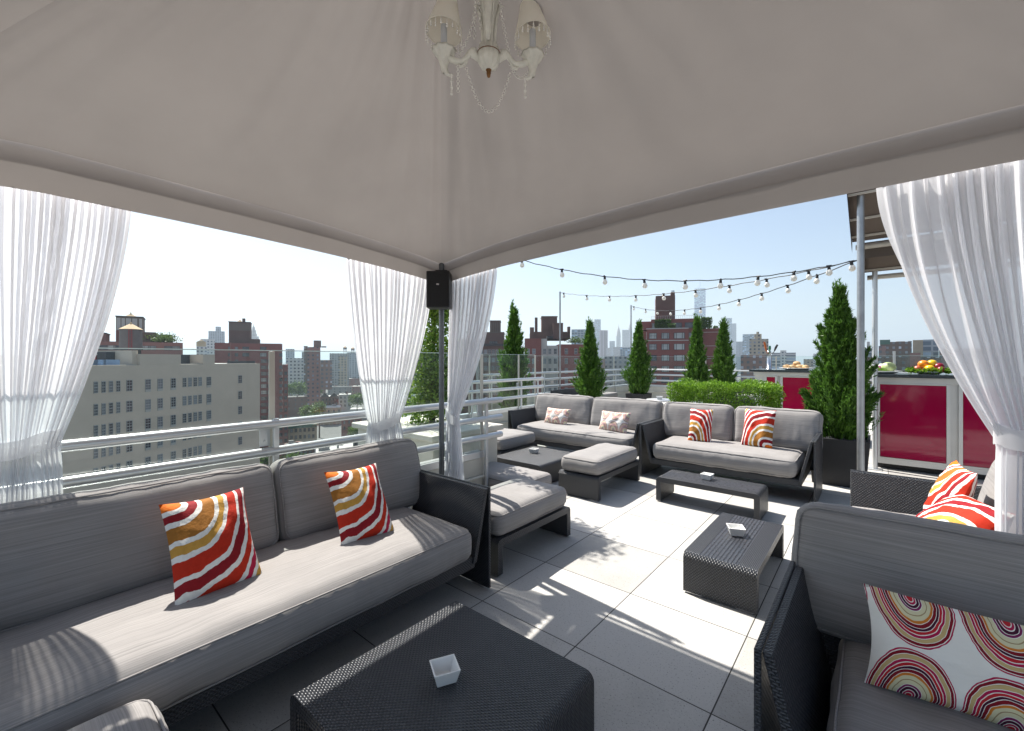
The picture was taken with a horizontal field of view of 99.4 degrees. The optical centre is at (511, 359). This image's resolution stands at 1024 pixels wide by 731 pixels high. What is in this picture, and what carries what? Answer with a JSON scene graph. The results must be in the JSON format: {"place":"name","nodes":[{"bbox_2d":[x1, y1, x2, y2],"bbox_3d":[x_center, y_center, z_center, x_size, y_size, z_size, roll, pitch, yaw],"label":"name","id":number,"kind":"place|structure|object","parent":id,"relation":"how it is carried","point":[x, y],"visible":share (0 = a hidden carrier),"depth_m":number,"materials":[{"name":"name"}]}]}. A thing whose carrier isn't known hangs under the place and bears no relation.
{"place":"outdoors","nodes":[
{"label":"outdoors","id":0,"kind":"place"},
{"bbox_2d":[98,312,184,354],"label":"apartment block","id":1,"kind":"structure","parent":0,"point":[157,340],"depth_m":137.82,"materials":[{"name":"red brick"}]},
{"bbox_2d":[61,350,259,493],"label":"loft building","id":2,"kind":"structure","parent":0,"point":[128,392],"depth_m":76.07,"materials":[{"name":"beige paint"}]},
{"bbox_2d":[118,322,142,353],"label":"water tank","id":3,"kind":"object","parent":2,"relation":"on","point":[130,335],"visible":0.77,"depth_m":80.82,"materials":[{"name":"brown wood"}]},
{"bbox_2d":[196,340,206,354],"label":"grey building","id":4,"kind":"structure","parent":0,"point":[200,344],"depth_m":433.56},
{"bbox_2d":[200,339,214,354],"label":"grey building","id":5,"kind":"structure","parent":0,"point":[210,343],"depth_m":525.61,"materials":[{"name":"concrete"}]},
{"bbox_2d":[208,327,224,342],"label":"slab tower","id":6,"kind":"structure","parent":0,"point":[218,335],"depth_m":909.52,"materials":[{"name":"concrete"}]},
{"bbox_2d":[286,358,303,395],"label":"white building","id":7,"kind":"structure","parent":0,"point":[295,368],"depth_m":433.49,"materials":[{"name":"concrete"}]},
{"bbox_2d":[304,346,307,394],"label":"brown building","id":8,"kind":"structure","parent":0,"point":[305,363],"depth_m":420.64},
{"bbox_2d":[307,340,331,405],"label":"brick stack building","id":9,"kind":"structure","parent":0,"point":[319,374],"depth_m":332.82,"materials":[{"name":"brown brick"}]},
{"bbox_2d":[315,443,352,452],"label":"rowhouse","id":10,"kind":"structure","parent":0,"point":[333,447],"depth_m":178.81,"materials":[{"name":"white brick"}]},
{"bbox_2d":[330,353,348,385],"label":"grey slab","id":11,"kind":"structure","parent":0,"point":[334,357],"depth_m":623.20,"materials":[{"name":"concrete"}]},
{"bbox_2d":[338,356,346,385],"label":"pale slab","id":12,"kind":"structure","parent":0,"point":[342,370],"depth_m":541.68,"materials":[{"name":"concrete"}]},
{"bbox_2d":[347,352,358,377],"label":"grey slab","id":13,"kind":"structure","parent":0,"point":[353,369],"depth_m":702.97,"materials":[{"name":"concrete"}]},
{"bbox_2d":[461,320,506,413],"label":"apartment building","id":14,"kind":"structure","parent":0,"point":[494,339],"depth_m":165.03,"materials":[{"name":"brown brick"}]},
{"bbox_2d":[282,361,740,439],"bbox_3d":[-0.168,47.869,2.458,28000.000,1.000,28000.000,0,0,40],"label":"ground","id":15,"kind":"structure","parent":0,"point":[328,431],"depth_m":292.26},
{"bbox_2d":[215,318,287,458],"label":"apartment tower","id":16,"kind":"structure","parent":15,"relation":"on","point":[240,334],"depth_m":199.64,"materials":[{"name":"red brick"}]},
{"bbox_2d":[288,395,306,417],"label":"rowhouse","id":17,"kind":"structure","parent":15,"relation":"on","point":[296,403],"depth_m":347.24,"materials":[{"name":"concrete"}]},
{"bbox_2d":[288,378,306,395],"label":"street tree","id":18,"kind":"object","parent":15,"relation":"on","point":[300,387],"visible":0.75,"depth_m":398.22,"materials":[{"name":"green plant"}]},
{"bbox_2d":[283,440,314,457],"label":"rowhouse","id":19,"kind":"structure","parent":15,"relation":"on","point":[304,452],"depth_m":169.99,"materials":[{"name":"grey brick"}]},
{"bbox_2d":[288,423,316,442],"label":"rowhouse","id":20,"kind":"structure","parent":15,"relation":"on","point":[304,433],"depth_m":212.94,"materials":[{"name":"concrete"}]},
{"bbox_2d":[299,403,324,416],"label":"street tree","id":21,"kind":"object","parent":15,"relation":"on","point":[306,410],"visible":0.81,"depth_m":248.22,"materials":[{"name":"green plant"}]},
{"bbox_2d":[312,401,326,437],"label":"street tree","id":22,"kind":"object","parent":15,"relation":"on","point":[321,406],"visible":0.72,"depth_m":261.58,"materials":[{"name":"green plant"}]},
{"bbox_2d":[317,404,340,424],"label":"rowhouse","id":23,"kind":"structure","parent":15,"relation":"on","point":[332,408],"depth_m":316.17,"materials":[{"name":"grey brick"}]},
{"bbox_2d":[320,393,338,405],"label":"rowhouse","id":24,"kind":"structure","parent":15,"relation":"on","point":[327,400],"depth_m":363.44,"materials":[{"name":"brown brick"}]},
{"bbox_2d":[328,385,351,394],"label":"rowhouse","id":25,"kind":"structure","parent":15,"relation":"on","point":[337,390],"depth_m":510.59,"materials":[{"name":"grey brick"}]},
{"bbox_2d":[339,391,350,412],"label":"rowhouse","id":26,"kind":"structure","parent":15,"relation":"on","point":[344,402],"depth_m":359.75,"materials":[{"name":"white brick"}]},
{"bbox_2d":[341,418,361,436],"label":"rowhouse","id":27,"kind":"structure","parent":15,"relation":"on","point":[345,424],"depth_m":246.34,"materials":[{"name":"grey brick"}]},
{"bbox_2d":[348,391,363,410],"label":"street tree","id":28,"kind":"object","parent":15,"relation":"on","point":[356,398],"visible":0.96,"depth_m":297.60,"materials":[{"name":"green plant"}]},
{"bbox_2d":[104,194,932,360],"label":"sky","id":29,"kind":"structure","parent":0,"point":[189,280],"materials":[{"name":"white"}]},
{"bbox_2d":[525,316,584,393],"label":"brown apartment house","id":30,"kind":"structure","parent":0,"point":[536,344],"depth_m":140.10,"materials":[{"name":"red brick"}]},
{"bbox_2d":[168,402,983,730],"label":"terrace floor","id":31,"kind":"structure","parent":0,"point":[624,618],"depth_m":2.33,"materials":[{"name":"tile"}]},
{"bbox_2d":[67,699,168,730],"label":"ottoman","id":32,"kind":"object","parent":31,"relation":"on","point":[142,715],"visible":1,"depth_m":1.18,"materials":[{"name":"grey fabric"}]},
{"bbox_2d":[0,438,490,730],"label":"sofa","id":33,"kind":"object","parent":31,"relation":"on","point":[95,621],"visible":0.82,"depth_m":1.72,"materials":[{"name":"grey fabric"}]},
{"bbox_2d":[159,487,261,604],"bbox_3d":[-1.271,0.776,1.842,0.247,0.352,0.320,0,0,40],"label":"throw pillow","id":34,"kind":"object","parent":33,"relation":"on","point":[211,546],"visible":0.99,"depth_m":1.79,"materials":[{"name":"fabric"}]},
{"bbox_2d":[324,463,393,544],"bbox_3d":[-0.828,0.780,2.364,0.300,0.344,0.243,0,0,-45],"label":"throw pillow","id":35,"kind":"object","parent":33,"relation":"on","point":[360,505],"visible":1,"depth_m":2.31,"materials":[{"name":"fabric"}]},
{"bbox_2d":[61,348,502,508],"bbox_3d":[-2.336,0.781,1.800,0.337,1.675,6.610,0,0,40],"label":"metal railing","id":36,"kind":"object","parent":31,"relation":"on","point":[475,463],"visible":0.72,"depth_m":2.65,"materials":[{"name":"white metal"}]},
{"bbox_2d":[352,414,503,461],"bbox_3d":[-0.945,1.164,4.802,1.400,0.910,1.000,0,0,40],"label":"parapet ledge","id":37,"kind":"object","parent":31,"relation":"on","point":[424,438],"visible":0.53,"depth_m":4.44,"materials":[{"name":"beige paint"}]},
{"bbox_2d":[402,309,463,424],"bbox_3d":[-0.866,-0.635,4.860,0.869,2.770,0.925,0,0,40],"label":"columnar tree","id":38,"kind":"object","parent":37,"relation":"on","point":[429,389],"visible":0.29,"depth_m":4.67,"materials":[{"name":"green plant"}]},
{"bbox_2d":[290,601,593,730],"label":"coffee table","id":39,"kind":"object","parent":31,"relation":"on","point":[508,679],"visible":0.98,"depth_m":1.50,"materials":[{"name":"black wicker"}]},
{"bbox_2d":[429,654,460,687],"bbox_3d":[-0.237,1.104,1.532,0.092,0.048,0.092,0,0,-22],"label":"square dish","id":40,"kind":"object","parent":39,"relation":"on","point":[446,670],"visible":1,"depth_m":1.55,"materials":[{"name":"white ceramic"}]},
{"bbox_2d":[402,354,543,428],"bbox_3d":[-0.672,0.766,7.064,0.337,1.705,3.620,0,0,40],"label":"glass railing","id":41,"kind":"object","parent":31,"relation":"on","point":[504,413],"visible":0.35,"depth_m":7.59,"materials":[{"name":"glass"}]},
{"bbox_2d":[476,363,478,411],"bbox_3d":[-0.563,-0.256,7.090,0.100,3.250,0.100,0,0,40],"label":"light pole","id":42,"kind":"object","parent":31,"relation":"on","point":[477,378],"depth_m":7.08,"materials":[{"name":"metal"}]},
{"bbox_2d":[520,260,856,289],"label":"string lights","id":43,"kind":"object","parent":42,"relation":"hanging from","point":[829,272],"visible":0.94,"depth_m":5.88,"materials":[{"name":"black"}]},
{"bbox_2d":[0,0,1023,474],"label":"canopy tent","id":44,"kind":"object","parent":31,"relation":"on","point":[350,130],"visible":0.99,"depth_m":1.86,"materials":[{"name":"fabric"}]},
{"bbox_2d":[0,186,130,503],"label":"sheer curtain","id":45,"kind":"object","parent":44,"relation":"hanging from","point":[61,260],"visible":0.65,"depth_m":1.86,"materials":[{"name":"fabric"}]},
{"bbox_2d":[346,258,428,507],"bbox_3d":[-0.878,0.317,3.207,0.094,2.065,0.742,0,0,40],"label":"sheer curtain","id":46,"kind":"object","parent":44,"relation":"hanging from","point":[390,310],"visible":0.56,"depth_m":3.15,"materials":[{"name":"fabric"}]},
{"bbox_2d":[426,270,451,309],"bbox_3d":[-0.563,-0.548,3.389,0.176,0.315,0.214,0,0,0],"label":"loudspeaker","id":47,"kind":"object","parent":44,"relation":"attached to","point":[438,289],"visible":1,"depth_m":3.29,"materials":[{"name":"black plastic"}]},
{"bbox_2d":[444,268,496,479],"bbox_3d":[-0.334,0.324,3.340,0.591,2.050,0.088,0,0,40],"label":"sheer curtain","id":48,"kind":"object","parent":44,"relation":"hanging from","point":[470,311],"visible":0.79,"depth_m":3.38,"materials":[{"name":"fabric"}]},
{"bbox_2d":[425,0,550,112],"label":"chandelier","id":49,"kind":"object","parent":44,"relation":"hanging from","point":[443,31],"visible":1,"depth_m":1.69,"materials":[{"name":"glass"}]},
{"bbox_2d":[876,160,1023,534],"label":"sheer curtain","id":50,"kind":"object","parent":44,"relation":"hanging from","point":[956,239],"visible":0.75,"depth_m":1.64,"materials":[{"name":"fabric"}]},
{"bbox_2d":[495,299,533,408],"bbox_3d":[0.062,0.034,9.192,0.855,2.670,0.952,0,0,9],"label":"juniper","id":51,"kind":"object","parent":31,"relation":"on","point":[508,364],"visible":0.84,"depth_m":9.13,"materials":[{"name":"green plant"}]},
{"bbox_2d":[497,428,536,454],"bbox_3d":[-0.135,1.165,5.785,0.630,0.407,0.753,0,0,40],"label":"ottoman","id":52,"kind":"object","parent":31,"relation":"on","point":[510,440],"visible":0.49,"depth_m":5.58,"materials":[{"name":"grey fabric"}]},
{"bbox_2d":[488,462,551,486],"bbox_3d":[-0.114,1.231,4.356,0.940,0.276,0.543,0,0,40],"label":"ottoman","id":53,"kind":"object","parent":31,"relation":"on","point":[498,472],"visible":0.35,"depth_m":4.19,"materials":[{"name":"grey fabric"}]},
{"bbox_2d":[491,477,569,576],"bbox_3d":[-0.009,1.166,3.192,0.508,0.405,0.840,0,0,40],"label":"ottoman","id":54,"kind":"object","parent":31,"relation":"on","point":[520,506],"visible":0.68,"depth_m":3.04,"materials":[{"name":"grey fabric"}]},
{"bbox_2d":[497,446,571,481],"bbox_3d":[0.281,1.252,5.146,0.720,0.235,0.800,0,0,40],"label":"coffee table","id":55,"kind":"object","parent":31,"relation":"on","point":[548,460],"visible":0.46,"depth_m":4.94,"materials":[{"name":"black wicker"}]},
{"bbox_2d":[473,355,629,411],"bbox_3d":[1.638,0.766,12.321,0.337,1.705,7.450,0,0,40],"label":"glass railing","id":56,"kind":"object","parent":31,"relation":"on","point":[621,390],"visible":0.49,"depth_m":11.41,"materials":[{"name":"glass"}]},
{"bbox_2d":[559,292,560,388],"bbox_3d":[1.288,-0.221,11.643,0.100,3.180,0.100,0,0,40],"label":"light pole","id":57,"kind":"object","parent":31,"relation":"on","point":[560,339],"visible":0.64,"depth_m":11.62,"materials":[{"name":"metal"}]},
{"bbox_2d":[563,262,847,301],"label":"string lights","id":58,"kind":"object","parent":57,"relation":"hanging from","point":[767,283],"visible":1,"depth_m":7.02,"materials":[{"name":"black plastic"}]},
{"bbox_2d":[550,388,618,397],"bbox_3d":[2.043,1.049,11.820,0.620,0.520,2.600,0,0,40],"label":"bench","id":59,"kind":"object","parent":31,"relation":"on","point":[570,391],"visible":0.16,"depth_m":11.72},
{"bbox_2d":[508,393,663,461],"bbox_3d":[0.986,0.952,6.089,2.058,0.834,0.883,0,0,40],"label":"sofa","id":60,"kind":"object","parent":31,"relation":"on","point":[580,430],"visible":0.74,"depth_m":6.00,"materials":[{"name":"grey fabric"}]},
{"bbox_2d":[544,407,570,424],"bbox_3d":[0.656,0.837,6.350,0.427,0.232,0.159,0,0,40],"label":"lumbar pillow","id":61,"kind":"object","parent":60,"relation":"on","point":[556,416],"visible":0.98,"depth_m":6.28,"materials":[{"name":"fabric"}]},
{"bbox_2d":[598,410,630,432],"bbox_3d":[1.345,0.824,5.716,0.445,0.260,0.166,0,0,40],"label":"lumbar pillow","id":62,"kind":"object","parent":60,"relation":"on","point":[615,421],"visible":0.98,"depth_m":5.65,"materials":[{"name":"fabric"}]},
{"bbox_2d":[568,316,608,397],"bbox_3d":[1.678,0.205,9.489,0.826,2.327,0.744,0,0,-16],"label":"juniper","id":63,"kind":"object","parent":31,"relation":"on","point":[592,376],"visible":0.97,"depth_m":9.38,"materials":[{"name":"green plant"}]},
{"bbox_2d":[559,443,639,501],"bbox_3d":[0.956,1.166,4.654,0.464,0.406,0.952,0,0,40],"label":"ottoman","id":64,"kind":"object","parent":31,"relation":"on","point":[583,473],"visible":1,"depth_m":4.36,"materials":[{"name":"grey fabric"}]},
{"bbox_2d":[630,305,631,353],"bbox_3d":[4.123,-0.251,15.034,0.100,3.240,0.100,0,0,40],"label":"light pole","id":65,"kind":"object","parent":31,"relation":"on","point":[630,327],"visible":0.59,"depth_m":15.03,"materials":[{"name":"metal"}]},
{"bbox_2d":[633,261,855,314],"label":"string lights","id":66,"kind":"object","parent":65,"relation":"hanging from","point":[816,281],"visible":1,"depth_m":7.41,"materials":[{"name":"black plastic"}]},
{"bbox_2d":[620,318,656,398],"bbox_3d":[3.493,0.114,12.020,1.076,2.511,0.844,0,0,40],"label":"juniper","id":67,"kind":"object","parent":31,"relation":"on","point":[637,376],"visible":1,"depth_m":11.85,"materials":[{"name":"green plant"}]},
{"bbox_2d":[680,313,712,402],"bbox_3d":[4.958,0.039,11.579,0.908,2.661,0.763,0,0,40],"label":"juniper","id":68,"kind":"object","parent":31,"relation":"on","point":[697,367],"visible":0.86,"depth_m":11.48,"materials":[{"name":"green plant"}]},
{"bbox_2d":[668,388,754,406],"bbox_3d":[5.668,1.049,12.321,2.300,0.520,0.620,0,0,40],"label":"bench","id":69,"kind":"object","parent":31,"relation":"on","point":[736,397],"visible":0.07,"depth_m":11.64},
{"bbox_2d":[656,470,767,519],"bbox_3d":[1.849,1.252,4.050,0.885,0.235,0.370,0,0,40],"label":"coffee table","id":70,"kind":"object","parent":31,"relation":"on","point":[670,479],"visible":0.97,"depth_m":3.96,"materials":[{"name":"black wicker"}]},
{"bbox_2d":[710,316,737,407],"bbox_3d":[5.673,0.098,11.629,0.772,2.541,0.862,0,0,40],"label":"juniper","id":71,"kind":"object","parent":31,"relation":"on","point":[723,368],"visible":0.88,"depth_m":11.48,"materials":[{"name":"green plant"}]},
{"bbox_2d":[666,377,785,408],"bbox_3d":[2.994,0.816,6.133,1.471,1.106,0.755,0,0,40],"label":"boxwood hedge","id":72,"kind":"object","parent":31,"relation":"on","point":[763,390],"visible":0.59,"depth_m":5.96,"materials":[{"name":"green plant"}]},
{"bbox_2d":[640,402,822,501],"bbox_3d":[2.404,0.952,4.839,1.690,0.833,0.881,0,0,40],"label":"sofa","id":73,"kind":"object","parent":31,"relation":"on","point":[792,456],"visible":0.88,"depth_m":4.64,"materials":[{"name":"grey fabric"}]},
{"bbox_2d":[688,408,713,441],"bbox_3d":[2.178,0.765,5.012,0.267,0.376,0.190,0,0,40],"label":"throw pillow","id":74,"kind":"object","parent":73,"relation":"on","point":[700,427],"visible":0.99,"depth_m":4.97,"materials":[{"name":"fabric"}]},
{"bbox_2d":[740,408,776,448],"bbox_3d":[2.667,0.751,4.703,0.192,0.404,0.316,0,0,-43],"label":"throw pillow","id":75,"kind":"object","parent":73,"relation":"on","point":[758,429],"visible":1,"depth_m":4.66,"materials":[{"name":"fabric"}]},
{"bbox_2d":[683,512,783,614],"bbox_3d":[1.438,1.250,2.768,0.385,0.237,0.885,0,0,40],"label":"coffee table","id":76,"kind":"object","parent":31,"relation":"on","point":[721,564],"visible":0.98,"depth_m":2.51,"materials":[{"name":"black wicker"}]},
{"bbox_2d":[726,523,745,536],"bbox_3d":[1.446,1.105,2.804,0.097,0.051,0.097,0,0,15],"label":"square dish","id":77,"kind":"object","parent":76,"relation":"on","point":[736,529],"visible":1,"depth_m":2.77,"materials":[{"name":"white ceramic"}]},
{"bbox_2d":[647,355,942,397],"bbox_3d":[7.238,0.766,12.679,7.750,1.705,0.337,0,0,40],"label":"glass railing","id":78,"kind":"object","parent":31,"relation":"on","point":[657,390],"visible":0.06,"depth_m":14.32,"materials":[{"name":"glass"}]},
{"bbox_2d":[749,369,868,434],"bbox_3d":[5.183,0.776,7.578,1.700,1.185,0.860,0,0,40],"label":"bar counter","id":79,"kind":"object","parent":31,"relation":"on","point":[792,382],"visible":0.29,"depth_m":7.46,"materials":[{"name":"plastic"}]},
{"bbox_2d":[763,342,777,368],"bbox_3d":[4.694,-0.066,7.890,0.238,0.499,0.140,0,0,20],"label":"beer tap","id":80,"kind":"object","parent":79,"relation":"on","point":[769,353],"visible":0.97,"depth_m":7.88,"materials":[{"name":"silver metal"}]},
{"bbox_2d":[798,277,886,487],"bbox_3d":[3.650,0.222,4.824,0.857,2.294,0.867,0,0,2],"label":"juniper","id":81,"kind":"object","parent":31,"relation":"on","point":[831,398],"visible":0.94,"depth_m":4.71,"materials":[{"name":"green plant"}]},
{"bbox_2d":[847,188,904,470],"bbox_3d":[5.038,-0.171,3.788,3.279,3.080,2.020,0,0,40],"label":"bar awning","id":82,"kind":"object","parent":31,"relation":"on","point":[865,224],"visible":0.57,"depth_m":4.42,"materials":[{"name":"metal"}]},
{"bbox_2d":[754,502,1023,730],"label":"sofa","id":83,"kind":"object","parent":31,"relation":"on","point":[812,650],"visible":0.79,"depth_m":1.36,"materials":[{"name":"grey fabric"}]},
{"bbox_2d":[863,583,1023,730],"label":"lumbar pillow","id":84,"kind":"object","parent":83,"relation":"on","point":[972,664],"visible":1,"depth_m":1.17,"materials":[{"name":"fabric"}]},
{"bbox_2d":[850,460,994,515],"bbox_3d":[2.197,0.953,2.202,0.880,0.833,1.408,0,0,40],"label":"sofa","id":85,"kind":"object","parent":31,"relation":"on","point":[899,494],"visible":0.06,"depth_m":2.79,"materials":[{"name":"black wicker"}]},
{"bbox_2d":[923,460,976,509],"bbox_3d":[2.396,0.765,2.383,0.185,0.376,0.362,0,0,34],"label":"throw pillow","id":86,"kind":"object","parent":85,"relation":"on","point":[955,477],"visible":0.57,"depth_m":2.31,"materials":[{"name":"fabric"}]},
{"bbox_2d":[916,495,994,530],"bbox_3d":[2.184,0.824,2.162,0.282,0.261,0.368,0,0,18],"label":"throw pillow","id":87,"kind":"object","parent":85,"relation":"on","point":[965,510],"visible":0.48,"depth_m":2.11,"materials":[{"name":"fabric"}]},
{"bbox_2d":[871,373,995,479],"bbox_3d":[5.782,0.776,4.959,2.680,1.185,0.910,0,0,40],"label":"bar counter","id":88,"kind":"object","parent":31,"relation":"on","point":[932,423],"visible":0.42,"depth_m":5.16,"materials":[{"name":"plastic"}]},
{"bbox_2d":[878,371,902,373],"bbox_3d":[4.786,0.167,5.642,0.440,0.033,0.440,0,0,40],"label":"platter","id":89,"kind":"object","parent":88,"relation":"on","point":[886,372],"visible":0.56,"depth_m":5.47,"materials":[{"name":"white ceramic"}]},
{"bbox_2d":[881,362,896,370],"bbox_3d":[4.830,0.106,5.565,0.154,0.135,0.151,0,0,40],"label":"cabbage","id":90,"kind":"object","parent":89,"relation":"on","point":[888,366],"visible":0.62,"depth_m":5.52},
{"bbox_2d":[918,371,943,373],"bbox_3d":[5.138,0.167,5.348,0.300,0.033,0.300,0,0,40],"label":"platter","id":91,"kind":"object","parent":88,"relation":"on","point":[928,372],"visible":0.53,"depth_m":5.26,"materials":[{"name":"white ceramic"}]},
{"bbox_2d":[904,366,951,373],"bbox_3d":[5.140,0.137,5.346,0.460,0.112,0.387,0,0,40],"label":"lettuce","id":92,"kind":"object","parent":91,"relation":"on","point":[912,369],"visible":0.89,"depth_m":5.25,"materials":[{"name":"green plant"}]},
{"bbox_2d":[571,329,585,343],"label":"glass block","id":93,"kind":"structure","parent":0,"point":[579,333],"depth_m":698.48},
{"bbox_2d":[594,319,600,355],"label":"skyline tower","id":94,"kind":"structure","parent":0,"point":[597,324],"depth_m":2496.74,"materials":[{"name":"blue glass"}]},
{"bbox_2d":[599,330,607,358],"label":"skyline tower","id":95,"kind":"structure","parent":0,"point":[603,340],"depth_m":1696.81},
{"bbox_2d":[605,356,628,385],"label":"building","id":96,"kind":"structure","parent":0,"point":[615,362],"depth_m":328.32,"materials":[{"name":"concrete"}]},
{"bbox_2d":[620,347,629,366],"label":"skyline tower","id":97,"kind":"structure","parent":0,"point":[624,351],"depth_m":897.45,"materials":[{"name":"blue glass"}]},
{"bbox_2d":[622,330,628,346],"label":"skyline tower","id":98,"kind":"structure","parent":0,"point":[625,338],"depth_m":2595.29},
{"bbox_2d":[641,290,719,384],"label":"brick apartment block","id":99,"kind":"structure","parent":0,"point":[668,336],"depth_m":115.77,"materials":[{"name":"red brick"}]},
{"bbox_2d":[694,288,705,317],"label":"skyscraper","id":100,"kind":"structure","parent":0,"point":[699,300],"depth_m":2984.94,"materials":[{"name":"metal"}]},
{"bbox_2d":[732,323,735,365],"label":"skyline tower","id":101,"kind":"structure","parent":0,"point":[734,337],"depth_m":2689.93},
{"bbox_2d":[736,342,742,373],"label":"skyline tower","id":102,"kind":"structure","parent":0,"point":[739,349],"depth_m":1396.46,"materials":[{"name":"concrete"}]},
{"bbox_2d":[743,334,753,354],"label":"skyline tower","id":103,"kind":"structure","parent":0,"point":[746,337],"depth_m":1295.23,"materials":[{"name":"blue glass"}]},
{"bbox_2d":[741,355,771,387],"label":"building","id":104,"kind":"structure","parent":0,"point":[748,362],"depth_m":257.12,"materials":[{"name":"brick"}]},
{"bbox_2d":[749,332,767,354],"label":"ornate building","id":105,"kind":"structure","parent":0,"point":[756,345],"depth_m":417.15,"materials":[{"name":"concrete"}]},
{"bbox_2d":[772,350,795,368],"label":"banded building","id":106,"kind":"structure","parent":0,"point":[784,357],"depth_m":513.95,"materials":[{"name":"concrete"}]},
{"bbox_2d":[880,340,910,356],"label":"unfinished building","id":107,"kind":"structure","parent":0,"point":[902,348],"depth_m":294.20,"materials":[{"name":"brick"}]},
{"bbox_2d":[866,357,940,389],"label":"brown block","id":108,"kind":"structure","parent":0,"point":[902,363],"depth_m":230.04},
{"bbox_2d":[910,353,920,366],"bbox_3d":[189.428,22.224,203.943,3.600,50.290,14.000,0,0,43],"label":"brick house","id":109,"kind":"structure","parent":0,"point":[915,358],"depth_m":198.95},
{"bbox_2d":[913,340,922,356],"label":"tan block","id":110,"kind":"structure","parent":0,"point":[917,346],"depth_m":258.32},
{"bbox_2d":[923,339,938,356],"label":"glass block","id":111,"kind":"structure","parent":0,"point":[930,348],"depth_m":297.45,"materials":[{"name":"glass"}]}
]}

